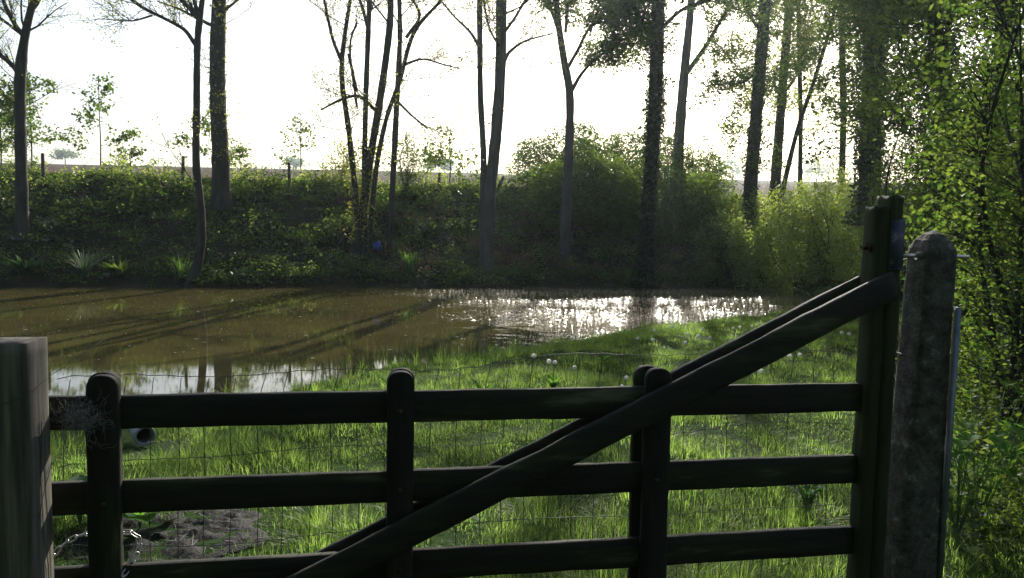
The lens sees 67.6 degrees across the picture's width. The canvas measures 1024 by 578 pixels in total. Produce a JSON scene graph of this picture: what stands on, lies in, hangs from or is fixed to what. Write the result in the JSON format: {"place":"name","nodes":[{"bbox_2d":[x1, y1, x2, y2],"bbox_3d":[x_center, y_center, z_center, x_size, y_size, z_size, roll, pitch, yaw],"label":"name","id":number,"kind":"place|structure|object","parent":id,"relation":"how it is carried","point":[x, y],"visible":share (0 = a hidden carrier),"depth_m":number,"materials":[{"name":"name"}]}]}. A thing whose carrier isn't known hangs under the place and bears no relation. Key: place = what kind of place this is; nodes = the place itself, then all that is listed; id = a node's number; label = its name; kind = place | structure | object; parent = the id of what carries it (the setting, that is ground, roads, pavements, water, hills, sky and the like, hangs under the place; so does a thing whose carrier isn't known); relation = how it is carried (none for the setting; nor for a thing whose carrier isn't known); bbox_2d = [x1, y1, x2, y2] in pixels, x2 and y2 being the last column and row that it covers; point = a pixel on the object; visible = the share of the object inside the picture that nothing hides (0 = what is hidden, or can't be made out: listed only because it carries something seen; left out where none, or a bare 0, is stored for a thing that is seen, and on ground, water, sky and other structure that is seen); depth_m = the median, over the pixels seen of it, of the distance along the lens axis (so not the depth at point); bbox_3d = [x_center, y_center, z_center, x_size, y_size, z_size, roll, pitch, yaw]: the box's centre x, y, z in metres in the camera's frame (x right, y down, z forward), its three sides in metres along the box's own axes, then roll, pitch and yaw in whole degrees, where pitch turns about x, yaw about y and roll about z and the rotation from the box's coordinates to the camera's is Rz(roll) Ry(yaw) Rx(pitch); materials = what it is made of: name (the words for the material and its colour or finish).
{"place":"outdoors","nodes":[
{"label":"outdoors","id":0,"kind":"place"},
{"bbox_2d":[24,290,749,381],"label":"floating flecks","id":1,"kind":"object","parent":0,"point":[345,303],"visible":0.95,"depth_m":16.34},
{"bbox_2d":[0,286,811,395],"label":"water","id":2,"kind":"structure","parent":0,"point":[159,329],"depth_m":15.48,"materials":[{"name":"liquid"}]},
{"bbox_2d":[300,299,772,383],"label":"rushes","id":3,"kind":"object","parent":2,"relation":"on","point":[467,349],"visible":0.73,"depth_m":10.89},
{"bbox_2d":[373,287,806,344],"bbox_3d":[4.063,0.389,20.809,15.330,0.032,11.931,-1,5,-23],"label":"pond scum","id":4,"kind":"object","parent":2,"relation":"on","point":[611,302],"visible":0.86,"depth_m":21.21,"materials":[{"name":"brown"}]},
{"bbox_2d":[0,163,1023,577],"bbox_3d":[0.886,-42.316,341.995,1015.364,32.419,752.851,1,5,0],"label":"ground","id":5,"kind":"structure","parent":0,"point":[298,211],"depth_m":12.45,"materials":[{"name":"plant"}]},
{"bbox_2d":[0,72,48,168],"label":"sapling","id":6,"kind":"object","parent":5,"relation":"on","point":[9,138],"visible":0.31,"depth_m":30.39,"materials":[{"name":"green plant"}]},
{"bbox_2d":[1,254,49,273],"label":"fern clump","id":7,"kind":"object","parent":5,"relation":"on","point":[23,267],"visible":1,"depth_m":21.96,"materials":[{"name":"green plant"}]},
{"bbox_2d":[0,70,88,170],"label":"sapling","id":8,"kind":"object","parent":5,"relation":"on","point":[8,117],"visible":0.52,"depth_m":30.11,"materials":[{"name":"green plant"}]},
{"bbox_2d":[0,0,89,240],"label":"slender tree","id":9,"kind":"object","parent":5,"relation":"on","point":[18,66],"visible":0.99,"depth_m":23.32,"materials":[{"name":"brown plant"}]},
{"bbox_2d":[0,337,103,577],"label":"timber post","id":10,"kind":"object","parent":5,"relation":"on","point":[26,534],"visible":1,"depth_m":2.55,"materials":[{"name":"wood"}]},
{"bbox_2d":[47,147,85,163],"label":"distant tree","id":11,"kind":"object","parent":5,"relation":"on","point":[68,153],"visible":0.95,"depth_m":418.31,"materials":[{"name":"green plant"}]},
{"bbox_2d":[56,247,117,277],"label":"spiky plant","id":12,"kind":"object","parent":5,"relation":"on","point":[84,267],"visible":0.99,"depth_m":22.41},
{"bbox_2d":[52,475,123,524],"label":"burdock plant","id":13,"kind":"object","parent":5,"relation":"on","point":[80,477],"visible":0.16,"depth_m":4.33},
{"bbox_2d":[54,71,142,168],"bbox_3d":[-16.336,-6.626,30.298,2.562,4.205,2.662,2,5,13],"label":"sapling","id":14,"kind":"object","parent":5,"relation":"on","point":[107,88],"visible":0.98,"depth_m":30.42,"materials":[{"name":"green plant"}]},
{"bbox_2d":[95,259,145,273],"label":"fern clump","id":15,"kind":"object","parent":5,"relation":"on","point":[114,268],"visible":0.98,"depth_m":22.75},
{"bbox_2d":[109,142,158,171],"bbox_3d":[-15.065,-5.158,30.519,1.812,1.348,1.966,-1,5,-26],"label":"sapling","id":16,"kind":"object","parent":5,"relation":"on","point":[136,153],"visible":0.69,"depth_m":30.62,"materials":[{"name":"green plant"}]},
{"bbox_2d":[126,428,155,445],"bbox_3d":[-3.350,1.084,6.594,0.160,0.191,1.508,-3,6,-38],"label":"drain pipe","id":17,"kind":"object","parent":5,"relation":"on","point":[140,436],"visible":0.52,"depth_m":6.06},
{"bbox_2d":[69,0,234,286],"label":"slender tree","id":18,"kind":"object","parent":5,"relation":"on","point":[197,12],"visible":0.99,"depth_m":22.34,"materials":[{"name":"brown plant"}]},
{"bbox_2d":[53,509,268,562],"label":"bare soil","id":19,"kind":"structure","parent":5,"relation":"on","point":[218,522],"depth_m":4.04,"materials":[{"name":"soil"}]},
{"bbox_2d":[124,512,156,528],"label":"burdock plant","id":20,"kind":"object","parent":19,"relation":"on","point":[140,518],"visible":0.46,"depth_m":4.12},
{"bbox_2d":[167,257,192,277],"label":"iris clump","id":21,"kind":"object","parent":5,"relation":"on","point":[180,273],"visible":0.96,"depth_m":22.82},
{"bbox_2d":[165,111,248,166],"bbox_3d":[-11.926,-5.828,30.531,3.683,2.948,2.263,-3,7,-43],"label":"sapling","id":22,"kind":"object","parent":5,"relation":"on","point":[203,124],"visible":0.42,"depth_m":30.15,"materials":[{"name":"green plant"}]},
{"bbox_2d":[157,0,258,209],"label":"stout tree","id":23,"kind":"object","parent":5,"relation":"on","point":[221,195],"visible":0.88,"depth_m":26.33,"materials":[{"name":"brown plant"}]},
{"bbox_2d":[229,140,254,170],"bbox_3d":[-11.029,-5.146,30.717,1.148,1.644,1.675,1,5,0],"label":"sapling","id":24,"kind":"object","parent":5,"relation":"on","point":[245,149],"visible":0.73,"depth_m":30.58,"materials":[{"name":"green plant"}]},
{"bbox_2d":[3,153,572,195],"bbox_3d":[-4.473,-3.951,29.588,30.661,1.752,0.689,0,5,-15],"label":"field fence","id":25,"kind":"object","parent":5,"relation":"on","point":[183,173],"visible":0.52,"depth_m":28.13,"materials":[{"name":"wood"}]},
{"bbox_2d":[281,154,305,168],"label":"distant tree","id":26,"kind":"object","parent":5,"relation":"on","point":[294,161],"visible":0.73,"depth_m":424.06,"materials":[{"name":"green plant"}]},
{"bbox_2d":[271,112,324,176],"bbox_3d":[-8.671,-5.732,31.039,2.014,2.827,1.512,4,5,28],"label":"sapling","id":27,"kind":"object","parent":5,"relation":"on","point":[300,139],"visible":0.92,"depth_m":30.97,"materials":[{"name":"green plant"}]},
{"bbox_2d":[315,137,359,180],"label":"crest bush","id":28,"kind":"object","parent":5,"relation":"on","point":[338,165],"visible":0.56,"depth_m":30.47,"materials":[{"name":"green plant"}]},
{"bbox_2d":[330,382,358,390],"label":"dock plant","id":29,"kind":"object","parent":5,"relation":"on","point":[338,388],"visible":0.16,"depth_m":7.13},
{"bbox_2d":[373,240,381,249],"bbox_3d":[-4.534,-1.470,25.700,0.284,0.346,0.353,1,5,0],"label":"blue tub","id":30,"kind":"object","parent":5,"relation":"on","point":[376,245],"visible":1,"depth_m":25.61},
{"bbox_2d":[250,0,509,259],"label":"multi stemmed tree","id":31,"kind":"object","parent":5,"relation":"on","point":[362,228],"visible":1,"depth_m":25.28,"materials":[{"name":"brown plant"}]},
{"bbox_2d":[379,125,427,199],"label":"crest bush","id":32,"kind":"object","parent":5,"relation":"on","point":[406,182],"visible":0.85,"depth_m":29.05,"materials":[{"name":"green plant"}]},
{"bbox_2d":[399,249,419,271],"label":"iris clump","id":33,"kind":"object","parent":5,"relation":"on","point":[408,261],"visible":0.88,"depth_m":24.98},
{"bbox_2d":[0,158,847,248],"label":"bank nettles","id":34,"kind":"object","parent":5,"relation":"on","point":[503,195],"visible":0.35,"depth_m":27.39,"materials":[{"name":"green plant"}]},
{"bbox_2d":[0,147,852,275],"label":"dead stalks","id":35,"kind":"object","parent":5,"relation":"on","point":[323,211],"visible":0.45,"depth_m":26.57,"materials":[{"name":"brown plant"}]},
{"bbox_2d":[0,177,854,286],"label":"bank ivy","id":36,"kind":"object","parent":5,"relation":"on","point":[275,257],"visible":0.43,"depth_m":25.68,"materials":[{"name":"plant"}]},
{"bbox_2d":[0,155,860,285],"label":"undergrowth","id":37,"kind":"object","parent":5,"relation":"on","point":[441,262],"visible":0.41,"depth_m":25.88,"materials":[{"name":"plant"}]},
{"bbox_2d":[108,255,763,287],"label":"waterside weeds","id":38,"kind":"object","parent":5,"relation":"on","point":[447,283],"visible":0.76,"depth_m":24.85,"materials":[{"name":"green plant"}]},
{"bbox_2d":[415,126,478,180],"bbox_3d":[-2.537,-5.298,30.599,2.673,2.584,2.481,2,5,11],"label":"sapling","id":39,"kind":"object","parent":5,"relation":"on","point":[432,159],"visible":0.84,"depth_m":30.40,"materials":[{"name":"green plant"}]},
{"bbox_2d":[437,158,456,171],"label":"distant tree","id":40,"kind":"object","parent":5,"relation":"on","point":[448,164],"visible":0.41,"depth_m":425.13,"materials":[{"name":"green plant"}]},
{"bbox_2d":[0,126,909,207],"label":"crest weeds","id":41,"kind":"object","parent":5,"relation":"on","point":[114,169],"visible":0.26,"depth_m":28.36,"materials":[{"name":"green plant"}]},
{"bbox_2d":[287,215,659,284],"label":"sunlit weeds","id":42,"kind":"object","parent":5,"relation":"on","point":[446,251],"visible":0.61,"depth_m":26.51,"materials":[{"name":"green plant"}]},
{"bbox_2d":[470,377,496,387],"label":"dock plant","id":43,"kind":"object","parent":5,"relation":"on","point":[477,384],"visible":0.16,"depth_m":7.66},
{"bbox_2d":[412,0,576,275],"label":"twin stemmed tree","id":44,"kind":"object","parent":5,"relation":"on","point":[489,171],"visible":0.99,"depth_m":25.22,"materials":[{"name":"brown plant"}]},
{"bbox_2d":[57,369,957,577],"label":"dry stalks","id":45,"kind":"object","parent":5,"relation":"on","point":[451,464],"visible":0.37,"depth_m":4.30,"materials":[{"name":"plant"}]},
{"bbox_2d":[510,164,540,190],"bbox_3d":[0.680,-4.280,30.646,1.439,1.603,1.293,-1,5,-22],"label":"sapling","id":46,"kind":"object","parent":5,"relation":"on","point":[524,177],"visible":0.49,"depth_m":30.51,"materials":[{"name":"green plant"}]},
{"bbox_2d":[500,135,560,186],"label":"hedge shrub","id":47,"kind":"object","parent":5,"relation":"on","point":[524,158],"visible":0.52,"depth_m":31.77,"materials":[{"name":"green plant"}]},
{"bbox_2d":[50,277,1023,577],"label":"meadow grass","id":48,"kind":"structure","parent":5,"relation":"on","point":[418,434],"depth_m":5.70,"materials":[{"name":"plant"}]},
{"bbox_2d":[358,196,730,279],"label":"brambles","id":49,"kind":"object","parent":5,"relation":"on","point":[528,257],"visible":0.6,"depth_m":27.00,"materials":[{"name":"plant"}]},
{"bbox_2d":[543,374,561,387],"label":"dock plant","id":50,"kind":"object","parent":5,"relation":"on","point":[551,384],"visible":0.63,"depth_m":7.89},
{"bbox_2d":[514,159,600,232],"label":"hedge shrub","id":51,"kind":"object","parent":5,"relation":"on","point":[537,187],"visible":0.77,"depth_m":28.45,"materials":[{"name":"green plant"}]},
{"bbox_2d":[539,118,618,186],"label":"hedge shrub","id":52,"kind":"object","parent":5,"relation":"on","point":[589,132],"visible":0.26,"depth_m":31.69,"materials":[{"name":"green plant"}]},
{"bbox_2d":[536,136,624,209],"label":"hedge shrub","id":53,"kind":"object","parent":5,"relation":"on","point":[593,149],"visible":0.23,"depth_m":30.22,"materials":[{"name":"green plant"}]},
{"bbox_2d":[511,0,673,262],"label":"slender tree","id":54,"kind":"object","parent":5,"relation":"on","point":[628,35],"visible":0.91,"depth_m":26.63,"materials":[{"name":"brown plant"}]},
{"bbox_2d":[561,149,643,235],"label":"hedge shrub","id":55,"kind":"object","parent":5,"relation":"on","point":[608,193],"visible":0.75,"depth_m":28.66,"materials":[{"name":"green plant"}]},
{"bbox_2d":[595,354,610,361],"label":"dock plant","id":56,"kind":"object","parent":5,"relation":"on","point":[606,358],"visible":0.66,"depth_m":9.61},
{"bbox_2d":[593,192,640,241],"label":"hedge shrub","id":57,"kind":"object","parent":5,"relation":"on","point":[618,217],"visible":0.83,"depth_m":28.61,"materials":[{"name":"green plant"}]},
{"bbox_2d":[599,128,645,182],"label":"hedge shrub","id":58,"kind":"object","parent":5,"relation":"on","point":[616,145],"visible":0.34,"depth_m":32.28,"materials":[{"name":"green plant"}]},
{"bbox_2d":[615,150,684,213],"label":"hedge shrub","id":59,"kind":"object","parent":5,"relation":"on","point":[661,176],"visible":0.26,"depth_m":30.08,"materials":[{"name":"green plant"}]},
{"bbox_2d":[636,131,696,196],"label":"hedge shrub","id":60,"kind":"object","parent":5,"relation":"on","point":[670,140],"visible":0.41,"depth_m":32.28,"materials":[{"name":"green plant"}]},
{"bbox_2d":[653,202,698,247],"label":"hedge shrub","id":61,"kind":"object","parent":5,"relation":"on","point":[666,219],"visible":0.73,"depth_m":28.74,"materials":[{"name":"green plant"}]},
{"bbox_2d":[608,0,749,284],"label":"ivy clad tree","id":62,"kind":"object","parent":5,"relation":"on","point":[649,198],"visible":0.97,"depth_m":26.07,"materials":[{"name":"green plant"}]},
{"bbox_2d":[637,167,734,247],"bbox_3d":[6.777,-3.201,29.532,3.764,3.206,3.567,4,5,27],"label":"hedge shrub","id":63,"kind":"object","parent":5,"relation":"on","point":[694,181],"visible":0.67,"depth_m":28.82,"materials":[{"name":"green plant"}]},
{"bbox_2d":[673,149,738,201],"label":"hedge shrub","id":64,"kind":"object","parent":5,"relation":"on","point":[706,166],"visible":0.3,"depth_m":32.36,"materials":[{"name":"green plant"}]},
{"bbox_2d":[674,165,749,231],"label":"hedge shrub","id":65,"kind":"object","parent":5,"relation":"on","point":[724,186],"visible":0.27,"depth_m":29.72,"materials":[{"name":"green plant"}]},
{"bbox_2d":[678,216,753,275],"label":"hedge shrub","id":66,"kind":"object","parent":5,"relation":"on","point":[722,251],"visible":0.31,"depth_m":27.62,"materials":[{"name":"green plant"}]},
{"bbox_2d":[680,208,760,284],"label":"sunlit bush","id":67,"kind":"object","parent":5,"relation":"on","point":[734,226],"visible":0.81,"depth_m":27.21,"materials":[{"name":"green plant"}]},
{"bbox_2d":[671,0,772,191],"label":"slender tree","id":68,"kind":"object","parent":5,"relation":"on","point":[680,119],"visible":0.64,"depth_m":32.48,"materials":[{"name":"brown plant"}]},
{"bbox_2d":[716,155,744,179],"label":"distant tree","id":69,"kind":"object","parent":5,"relation":"on","point":[730,163],"visible":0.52,"depth_m":415.99,"materials":[{"name":"green plant"}]},
{"bbox_2d":[680,0,804,250],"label":"ivy clad tree","id":70,"kind":"object","parent":5,"relation":"on","point":[753,143],"visible":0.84,"depth_m":29.42,"materials":[{"name":"green plant"}]},
{"bbox_2d":[719,187,780,247],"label":"sunlit bush","id":71,"kind":"object","parent":5,"relation":"on","point":[732,206],"visible":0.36,"depth_m":29.47,"materials":[{"name":"green plant"}]},
{"bbox_2d":[727,220,807,291],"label":"sunlit bush","id":72,"kind":"object","parent":5,"relation":"on","point":[759,277],"visible":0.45,"depth_m":26.10,"materials":[{"name":"green plant"}]},
{"bbox_2d":[697,0,860,203],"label":"slender tree","id":73,"kind":"object","parent":5,"relation":"on","point":[779,123],"visible":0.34,"depth_m":33.21,"materials":[{"name":"green plant"}]},
{"bbox_2d":[709,0,861,191],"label":"young tree","id":74,"kind":"object","parent":5,"relation":"on","point":[800,92],"visible":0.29,"depth_m":34.45,"materials":[{"name":"green plant"}]},
{"bbox_2d":[758,176,823,241],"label":"sunlit bush","id":75,"kind":"object","parent":5,"relation":"on","point":[798,193],"visible":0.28,"depth_m":30.71,"materials":[{"name":"green plant"}]},
{"bbox_2d":[739,186,845,293],"bbox_3d":[9.504,-1.509,25.328,3.713,3.823,3.707,1,5,0],"label":"sunlit bush","id":76,"kind":"object","parent":5,"relation":"on","point":[786,279],"visible":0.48,"depth_m":25.23,"materials":[{"name":"green plant"}]},
{"bbox_2d":[774,2,837,218],"bbox_3d":[12.045,-7.250,31.483,2.351,9.517,0.322,1,5,0],"label":"leaning tree","id":77,"kind":"object","parent":5,"relation":"on","point":[794,140],"visible":0.6,"depth_m":31.46,"materials":[{"name":"brown plant"}]},
{"bbox_2d":[790,484,828,513],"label":"nettle plant","id":78,"kind":"object","parent":5,"relation":"on","point":[817,487],"visible":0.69,"depth_m":4.47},
{"bbox_2d":[771,173,862,284],"bbox_3d":[10.292,-1.849,24.465,3.528,3.632,3.521,4,6,31],"label":"sunlit bush","id":79,"kind":"object","parent":5,"relation":"on","point":[834,207],"visible":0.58,"depth_m":24.34,"materials":[{"name":"green plant"}]},
{"bbox_2d":[792,157,851,179],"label":"distant tree","id":80,"kind":"object","parent":5,"relation":"on","point":[810,170],"visible":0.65,"depth_m":424.68,"materials":[{"name":"green plant"}]},
{"bbox_2d":[794,164,857,231],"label":"sunlit bush","id":81,"kind":"object","parent":5,"relation":"on","point":[843,183],"visible":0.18,"depth_m":30.55,"materials":[{"name":"green plant"}]},
{"bbox_2d":[801,184,860,278],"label":"sunlit bush","id":82,"kind":"object","parent":5,"relation":"on","point":[842,233],"visible":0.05,"depth_m":25.87,"materials":[{"name":"green plant"}]},
{"bbox_2d":[765,0,918,198],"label":"young tree","id":83,"kind":"object","parent":5,"relation":"on","point":[842,159],"visible":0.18,"depth_m":32.29,"materials":[{"name":"green plant"}]},
{"bbox_2d":[724,0,964,230],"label":"ivy clad tree","id":84,"kind":"object","parent":5,"relation":"on","point":[864,158],"visible":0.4,"depth_m":20.58,"materials":[{"name":"green plant"}]},
{"bbox_2d":[813,187,913,282],"bbox_3d":[10.767,-1.538,21.863,3.336,3.440,3.342,1,5,-7],"label":"sunlit bush","id":85,"kind":"object","parent":5,"relation":"on","point":[848,243],"visible":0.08,"depth_m":22.66,"materials":[{"name":"green plant"}]},
{"bbox_2d":[847,130,929,300],"bbox_3d":[9.240,-1.723,18.425,2.655,4.381,2.543,-2,6,-36],"label":"hedgerow shrub","id":86,"kind":"object","parent":5,"relation":"on","point":[876,186],"visible":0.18,"depth_m":18.30,"materials":[{"name":"green plant"}]},
{"bbox_2d":[852,195,925,282],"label":"sunlit bush","id":87,"kind":"object","parent":5,"relation":"on","point":[905,226],"visible":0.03,"depth_m":18.60,"materials":[{"name":"green plant"}]},
{"bbox_2d":[894,324,900,392],"bbox_3d":[2.795,0.797,5.432,0.091,1.122,4.124,3,5,24],"label":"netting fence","id":88,"kind":"object","parent":5,"relation":"on","point":[899,327],"visible":0.04,"depth_m":7.22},
{"bbox_2d":[794,0,1023,228],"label":"ivy clad tree","id":89,"kind":"object","parent":5,"relation":"on","point":[863,6],"visible":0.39,"depth_m":15.61,"materials":[{"name":"green plant"}]},
{"bbox_2d":[884,230,969,577],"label":"concrete post","id":90,"kind":"object","parent":5,"relation":"on","point":[921,438],"visible":0.98,"depth_m":3.31,"materials":[{"name":"concrete"}]},
{"bbox_2d":[49,194,906,577],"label":"field gate","id":91,"kind":"structure","parent":90,"relation":"attached to","point":[421,504],"depth_m":3.06,"materials":[{"name":"wood"}]},
{"bbox_2d":[50,389,116,448],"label":"wool tuft","id":92,"kind":"object","parent":91,"relation":"attached to","point":[71,418],"visible":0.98,"depth_m":2.70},
{"bbox_2d":[53,529,141,577],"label":"chain","id":93,"kind":"object","parent":91,"relation":"attached to","point":[131,532],"visible":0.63,"depth_m":2.88,"materials":[{"name":"metal"}]},
{"bbox_2d":[838,0,1023,333],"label":"stout tree","id":94,"kind":"object","parent":5,"relation":"on","point":[907,26],"visible":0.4,"depth_m":13.06,"materials":[{"name":"green plant"}]},
{"bbox_2d":[890,110,974,208],"bbox_3d":[13.659,-3.105,23.951,3.982,6.572,3.814,5,6,38],"label":"hedgerow shrub","id":95,"kind":"object","parent":5,"relation":"on","point":[911,166],"visible":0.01,"depth_m":24.34,"materials":[{"name":"green plant"}]},
{"bbox_2d":[849,56,1018,327],"bbox_3d":[7.532,-1.555,13.249,2.924,5.038,3.053,2,5,14],"label":"hedgerow shrub","id":96,"kind":"object","parent":5,"relation":"on","point":[919,151],"visible":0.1,"depth_m":13.47,"materials":[{"name":"green plant"}]},
{"bbox_2d":[857,0,1023,433],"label":"hedgerow shrub","id":97,"kind":"object","parent":5,"relation":"on","point":[984,209],"visible":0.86,"depth_m":5.96,"materials":[{"name":"green plant"}]},
{"bbox_2d":[881,64,1019,346],"bbox_3d":[6.809,-1.143,11.500,2.542,4.381,2.655,1,5,0],"label":"hedgerow shrub","id":98,"kind":"object","parent":5,"relation":"on","point":[932,205],"visible":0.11,"depth_m":11.31,"materials":[{"name":"green plant"}]},
{"bbox_2d":[893,305,1023,565],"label":"hedge bottom","id":99,"kind":"object","parent":5,"relation":"on","point":[992,507],"visible":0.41,"depth_m":4.55,"materials":[{"name":"plant"}]},
{"bbox_2d":[901,72,1023,313],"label":"hedgerow shrub","id":100,"kind":"object","parent":5,"relation":"on","point":[943,182],"visible":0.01,"depth_m":15.42,"materials":[{"name":"green plant"}]},
{"bbox_2d":[910,0,1023,360],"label":"hedgerow shrub","id":101,"kind":"object","parent":5,"relation":"on","point":[999,252],"visible":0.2,"depth_m":9.26,"materials":[{"name":"green plant"}]},
{"bbox_2d":[947,419,1023,540],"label":"maple seedling","id":102,"kind":"object","parent":5,"relation":"on","point":[1004,445],"visible":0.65,"depth_m":4.05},
{"bbox_2d":[950,355,1023,524],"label":"clump","id":103,"kind":"object","parent":5,"relation":"on","point":[993,439],"visible":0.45,"depth_m":4.20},
{"bbox_2d":[974,18,1023,339],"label":"hedgerow shrub","id":104,"kind":"object","parent":5,"relation":"on","point":[1016,238],"visible":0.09,"depth_m":8.26,"materials":[{"name":"green plant"}]},
{"bbox_2d":[0,0,1023,183],"label":"sky","id":105,"kind":"structure","parent":0,"point":[266,47],"materials":[{"name":"white"}]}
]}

